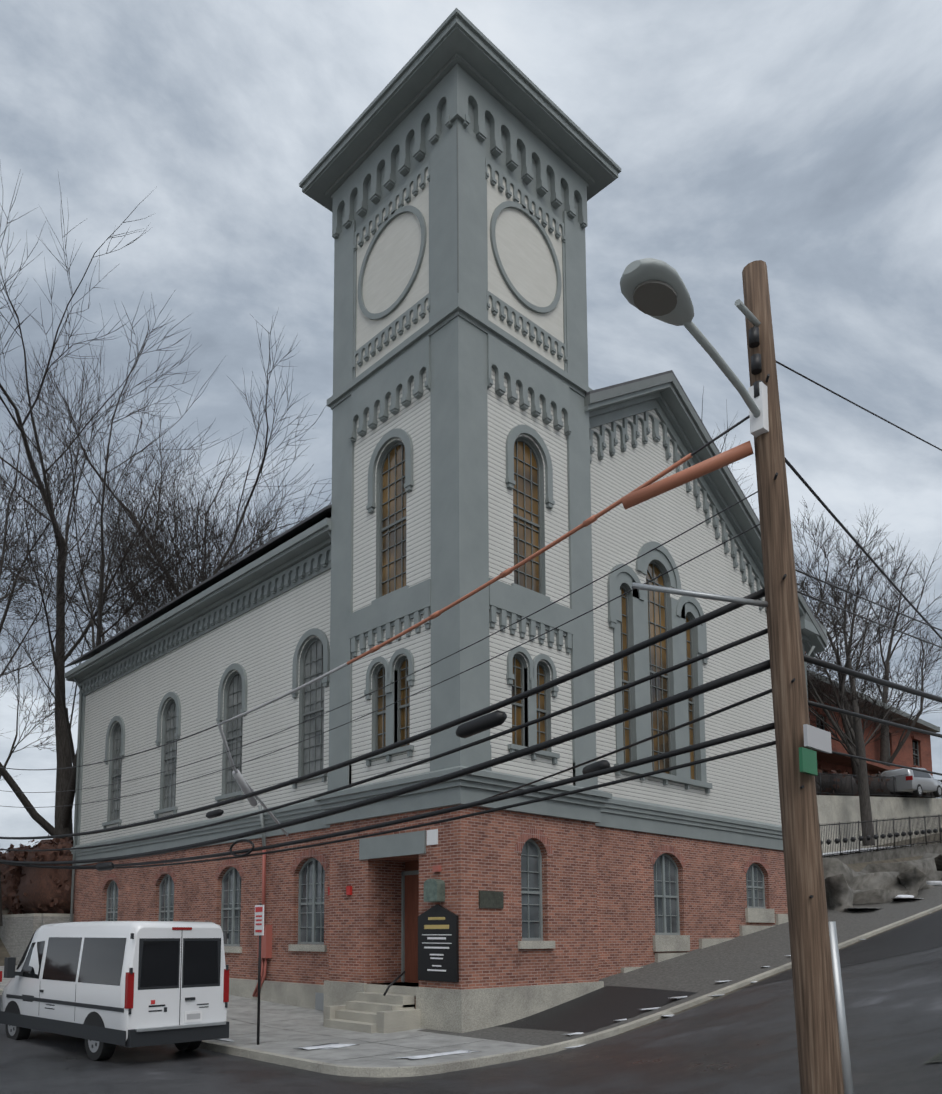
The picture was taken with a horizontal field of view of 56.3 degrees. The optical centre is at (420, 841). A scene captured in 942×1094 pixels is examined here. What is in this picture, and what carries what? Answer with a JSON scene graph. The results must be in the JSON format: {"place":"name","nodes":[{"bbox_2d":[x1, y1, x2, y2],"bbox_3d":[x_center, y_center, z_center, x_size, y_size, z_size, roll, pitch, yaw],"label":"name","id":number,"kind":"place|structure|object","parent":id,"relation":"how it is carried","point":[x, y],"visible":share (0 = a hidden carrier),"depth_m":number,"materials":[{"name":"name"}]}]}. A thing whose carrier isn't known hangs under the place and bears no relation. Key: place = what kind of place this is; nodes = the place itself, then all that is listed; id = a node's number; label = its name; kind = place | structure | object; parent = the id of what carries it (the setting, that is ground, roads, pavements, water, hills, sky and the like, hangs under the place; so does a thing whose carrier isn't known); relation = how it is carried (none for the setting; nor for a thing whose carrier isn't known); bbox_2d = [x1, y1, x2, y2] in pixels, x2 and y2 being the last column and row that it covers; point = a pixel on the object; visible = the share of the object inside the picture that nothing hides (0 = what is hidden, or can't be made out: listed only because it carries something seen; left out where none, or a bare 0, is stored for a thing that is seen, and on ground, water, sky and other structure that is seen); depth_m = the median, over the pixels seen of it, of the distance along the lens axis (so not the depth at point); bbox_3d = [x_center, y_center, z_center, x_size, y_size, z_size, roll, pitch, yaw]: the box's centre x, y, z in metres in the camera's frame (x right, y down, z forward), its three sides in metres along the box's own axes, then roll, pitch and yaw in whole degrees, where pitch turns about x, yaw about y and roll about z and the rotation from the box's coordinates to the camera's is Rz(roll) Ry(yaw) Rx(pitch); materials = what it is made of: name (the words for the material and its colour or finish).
{"place":"outdoors","nodes":[
{"label":"outdoors","id":0,"kind":"place"},
{"bbox_2d":[41,913,73,925],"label":"wall","id":1,"kind":"structure","parent":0,"point":[48,918],"depth_m":36.49,"materials":[{"name":"grey concrete"}]},
{"bbox_2d":[0,965,539,1066],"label":"concrete pavement","id":2,"kind":"structure","parent":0,"point":[240,1008],"depth_m":17.62,"materials":[{"name":"grey concrete"}]},
{"bbox_2d":[214,1038,233,1042],"bbox_3d":[-4.409,4.072,18.292,0.237,0.030,2.308,6,-8,-43],"label":"snow patch","id":3,"kind":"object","parent":2,"relation":"on","point":[227,1040],"visible":0.38,"depth_m":17.79,"materials":[{"name":"white snow"}]},
{"bbox_2d":[254,903,263,1044],"bbox_3d":[-3.176,2.598,17.301,0.068,2.750,0.320,5,-8,-42],"label":"street sign","id":4,"kind":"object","parent":2,"relation":"on","point":[259,921],"visible":1,"depth_m":17.30,"materials":[{"name":"black"}]},
{"bbox_2d":[299,1043,357,1049],"bbox_3d":[-1.774,3.912,16.785,1.357,0.031,0.650,5,-8,-42],"label":"snow patch","id":5,"kind":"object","parent":2,"relation":"on","point":[329,1046],"visible":1,"depth_m":16.72,"materials":[{"name":"white snow"}]},
{"bbox_2d":[233,1019,463,1055],"bbox_3d":[-4.663,4.229,21.529,0.016,0.350,16.300,5,-8,-42],"label":"pavement joint","id":6,"kind":"object","parent":2,"relation":"on","point":[353,1039],"visible":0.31,"depth_m":17.76,"materials":[{"name":"black concrete"}]},
{"bbox_2d":[395,1050,480,1059],"bbox_3d":[0.329,3.775,15.578,1.981,0.037,0.433,5,-8,-42],"label":"snow patch","id":7,"kind":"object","parent":2,"relation":"on","point":[437,1054],"visible":0.98,"depth_m":15.53,"materials":[{"name":"white snow"}]},
{"bbox_2d":[0,947,941,1093],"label":"road","id":8,"kind":"structure","parent":0,"point":[743,1041],"depth_m":13.62,"materials":[{"name":"grey asphalt"}]},
{"bbox_2d":[0,921,229,1059],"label":"van","id":9,"kind":"object","parent":8,"relation":"on","point":[103,989],"visible":0.92,"depth_m":16.24,"materials":[{"name":"white metal"}]},
{"bbox_2d":[620,258,853,1093],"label":"utility pole","id":10,"kind":"object","parent":8,"relation":"on","point":[655,288],"visible":1,"depth_m":7.28,"materials":[{"name":"wood"},{"name":"painted metal"}]},
{"bbox_2d":[0,361,941,870],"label":"wires","id":11,"kind":"object","parent":10,"relation":"attached to","point":[638,495],"visible":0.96,"depth_m":9.76,"materials":[{"name":"black rubber"}]},
{"bbox_2d":[742,910,941,988],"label":"new road","id":12,"kind":"structure","parent":8,"relation":"on","point":[922,933],"depth_m":22.39,"materials":[{"name":"grey asphalt"}]},
{"bbox_2d":[924,1051,941,1063],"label":"sidewalk","id":13,"kind":"structure","parent":8,"relation":"on","point":[937,1058],"depth_m":8.78,"materials":[{"name":"grey concrete"}]},
{"bbox_2d":[0,833,941,1035],"bbox_3d":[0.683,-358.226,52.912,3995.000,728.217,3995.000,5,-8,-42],"label":"ground","id":14,"kind":"structure","parent":0,"point":[856,867],"depth_m":39.13,"materials":[{"name":"grey concrete"}]},
{"bbox_2d":[0,843,33,914],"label":"hedge","id":15,"kind":"object","parent":14,"relation":"on","point":[7,884],"visible":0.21,"depth_m":41.96,"materials":[{"name":"brown plant"}]},
{"bbox_2d":[0,913,40,964],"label":"retaining wall","id":16,"kind":"structure","parent":14,"relation":"on","point":[17,931],"depth_m":37.48,"materials":[{"name":"concrete"}]},
{"bbox_2d":[0,481,50,617],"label":"tree","id":17,"kind":"object","parent":14,"relation":"on","point":[17,566],"visible":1,"depth_m":28.94,"materials":[{"name":"brown plant"}]},
{"bbox_2d":[0,517,75,587],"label":"tree","id":18,"kind":"object","parent":14,"relation":"on","point":[10,558],"visible":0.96,"depth_m":31.04,"materials":[{"name":"brown plant"}]},
{"bbox_2d":[7,834,75,913],"bbox_3d":[-16.262,1.860,39.904,3.704,4.332,6.921,5,-8,-42],"label":"hedge","id":19,"kind":"object","parent":14,"relation":"on","point":[43,890],"visible":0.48,"depth_m":37.67,"materials":[{"name":"brown plant"}]},
{"bbox_2d":[0,456,87,779],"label":"tree","id":20,"kind":"object","parent":14,"relation":"on","point":[42,651],"visible":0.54,"depth_m":50.82,"materials":[{"name":"brown plant"}]},
{"bbox_2d":[0,342,159,925],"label":"tree","id":21,"kind":"object","parent":14,"relation":"on","point":[9,511],"visible":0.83,"depth_m":39.68,"materials":[{"name":"brown plant"}]},
{"bbox_2d":[0,164,269,839],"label":"tree","id":22,"kind":"object","parent":14,"relation":"on","point":[66,755],"visible":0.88,"depth_m":37.64,"materials":[{"name":"brown plant"}]},
{"bbox_2d":[0,342,276,663],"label":"tree","id":23,"kind":"object","parent":14,"relation":"on","point":[130,516],"visible":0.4,"depth_m":49.07,"materials":[{"name":"brown plant"}]},
{"bbox_2d":[85,490,283,620],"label":"tree","id":24,"kind":"object","parent":14,"relation":"on","point":[184,555],"visible":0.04,"depth_m":47.89,"materials":[{"name":"brown plant"}]},
{"bbox_2d":[52,308,331,667],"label":"tree","id":25,"kind":"object","parent":14,"relation":"on","point":[220,565],"visible":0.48,"depth_m":43.24,"materials":[{"name":"brown plant"}]},
{"bbox_2d":[90,428,312,626],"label":"tree","id":26,"kind":"object","parent":14,"relation":"on","point":[209,507],"visible":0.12,"depth_m":49.26,"materials":[{"name":"brown plant"}]},
{"bbox_2d":[153,517,280,595],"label":"tree","id":27,"kind":"object","parent":14,"relation":"on","point":[218,552],"depth_m":59.25,"materials":[{"name":"brown plant"}]},
{"bbox_2d":[64,8,826,1033],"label":"church","id":28,"kind":"structure","parent":14,"relation":"on","point":[460,174],"depth_m":22.77,"materials":[{"name":"brick"}]},
{"bbox_2d":[0,904,941,1077],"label":"church kerb","id":29,"kind":"structure","parent":14,"relation":"on","point":[355,1071],"depth_m":16.07,"materials":[{"name":"concrete"}]},
{"bbox_2d":[791,496,896,683],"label":"tree","id":30,"kind":"object","parent":14,"relation":"on","point":[828,541],"visible":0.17,"depth_m":42.72,"materials":[{"name":"brown plant"}]},
{"bbox_2d":[823,858,908,911],"bbox_3d":[16.170,2.394,34.166,7.180,3.446,4.278,5,-8,-42],"label":"outcrop rock","id":31,"kind":"object","parent":14,"relation":"on","point":[846,886],"visible":0.4,"depth_m":32.55,"materials":[{"name":"grey stone"}]},
{"bbox_2d":[794,503,941,845],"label":"tree","id":32,"kind":"object","parent":14,"relation":"on","point":[863,784],"visible":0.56,"depth_m":46.13,"materials":[{"name":"brown plant"}]},
{"bbox_2d":[805,651,939,776],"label":"red brick house","id":33,"kind":"structure","parent":14,"relation":"on","point":[915,751],"depth_m":60.90,"materials":[{"name":"red brick"}]},
{"bbox_2d":[817,795,941,856],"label":"terrace wall","id":34,"kind":"structure","parent":14,"relation":"on","point":[836,809],"depth_m":48.73,"materials":[{"name":"concrete"}]},
{"bbox_2d":[816,772,941,797],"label":"hedge","id":35,"kind":"object","parent":34,"relation":"attached to","point":[889,785],"visible":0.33,"depth_m":47.63,"materials":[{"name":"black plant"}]},
{"bbox_2d":[823,843,941,864],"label":"terrace wall","id":36,"kind":"structure","parent":14,"relation":"on","point":[903,852],"depth_m":41.96,"materials":[{"name":"grey concrete"}]},
{"bbox_2d":[819,814,941,857],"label":"iron fence","id":37,"kind":"object","parent":36,"relation":"on","point":[895,833],"visible":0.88,"depth_m":41.34,"materials":[{"name":"black metal"}]},
{"bbox_2d":[823,841,941,855],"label":"snow terrace","id":38,"kind":"structure","parent":14,"relation":"on","point":[855,850],"depth_m":44.44,"materials":[{"name":"white snow"}]},
{"bbox_2d":[841,540,941,773],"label":"tree","id":39,"kind":"object","parent":14,"relation":"on","point":[884,749],"visible":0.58,"depth_m":60.99,"materials":[{"name":"brown plant"}]},
{"bbox_2d":[857,857,941,897],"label":"outcrop rock","id":40,"kind":"object","parent":14,"relation":"on","point":[914,876],"visible":0.21,"depth_m":35.46,"materials":[{"name":"grey stone"}]},
{"bbox_2d":[921,853,941,880],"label":"outcrop rock","id":41,"kind":"object","parent":14,"relation":"on","point":[938,859],"visible":0.12,"depth_m":38.67,"materials":[{"name":"grey stone"}]},
{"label":"terrace top","id":42,"kind":"object","parent":14,"relation":"on","visible":0},
{"bbox_2d":[701,388,840,621],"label":"tree","id":43,"kind":"object","parent":42,"relation":"on","point":[747,480],"visible":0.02,"depth_m":45.47,"materials":[{"name":"brown plant"}]},
{"bbox_2d":[815,769,857,795],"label":"terrace shrub","id":44,"kind":"object","parent":42,"relation":"on","point":[838,783],"visible":0.27,"depth_m":47.53,"materials":[{"name":"black plant"}]},
{"bbox_2d":[796,520,931,777],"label":"tree","id":45,"kind":"object","parent":42,"relation":"on","point":[853,763],"visible":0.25,"depth_m":52.05,"materials":[{"name":"brown plant"}]},
{"bbox_2d":[854,772,904,796],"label":"terrace shrub","id":46,"kind":"object","parent":42,"relation":"on","point":[883,786],"visible":0.23,"depth_m":50.86,"materials":[{"name":"black plant"}]},
{"bbox_2d":[880,767,941,796],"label":"parked car","id":47,"kind":"object","parent":42,"relation":"on","point":[914,782],"visible":0.73,"depth_m":51.09,"materials":[{"name":"grey metal"}]},
{"bbox_2d":[922,792,937,797],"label":"terrace shrub","id":48,"kind":"object","parent":42,"relation":"on","point":[927,794],"visible":0.02,"depth_m":55.40,"materials":[{"name":"black plant"}]},
{"bbox_2d":[0,0,941,852],"label":"sky","id":49,"kind":"structure","parent":0,"point":[801,138],"materials":[{"name":"grey"}]},
{"bbox_2d":[417,885,941,1045],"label":"pavement asphalt","id":50,"kind":"structure","parent":0,"point":[702,972],"depth_m":23.73,"materials":[{"name":"grey asphalt"}]},
{"bbox_2d":[566,1032,582,1035],"bbox_3d":[3.147,3.861,17.669,0.809,0.030,0.218,5,-8,-42],"label":"snow patch","id":51,"kind":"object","parent":50,"relation":"on","point":[575,1033],"depth_m":17.60,"materials":[{"name":"white snow"}]},
{"bbox_2d":[496,986,697,1032],"bbox_3d":[4.162,3.745,19.882,4.700,0.718,2.360,5,-8,-42],"label":"pavement patch","id":52,"kind":"object","parent":50,"relation":"on","point":[606,1006],"visible":0.9,"depth_m":19.88,"materials":[{"name":"black asphalt"}]},
{"bbox_2d":[846,908,881,908],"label":"snow walk","id":53,"kind":"structure","parent":50,"relation":"on","point":[863,908],"depth_m":30.87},
{"bbox_2d":[896,895,918,897],"bbox_3d":[19.093,2.254,34.542,4.263,0.332,1.867,5,-8,-42],"label":"snow patch","id":54,"kind":"object","parent":50,"relation":"on","point":[906,896],"visible":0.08,"depth_m":33.00,"materials":[{"name":"white snow"}]},
{"bbox_2d":[894,897,922,898],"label":"snow walk","id":55,"kind":"structure","parent":50,"relation":"on","point":[906,898],"depth_m":32.62,"materials":[{"name":"grey snow"}]},
{"bbox_2d":[926,881,941,885],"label":"snow patch","id":56,"kind":"object","parent":50,"relation":"on","point":[933,883],"visible":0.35,"depth_m":36.06,"materials":[{"name":"white snow"}]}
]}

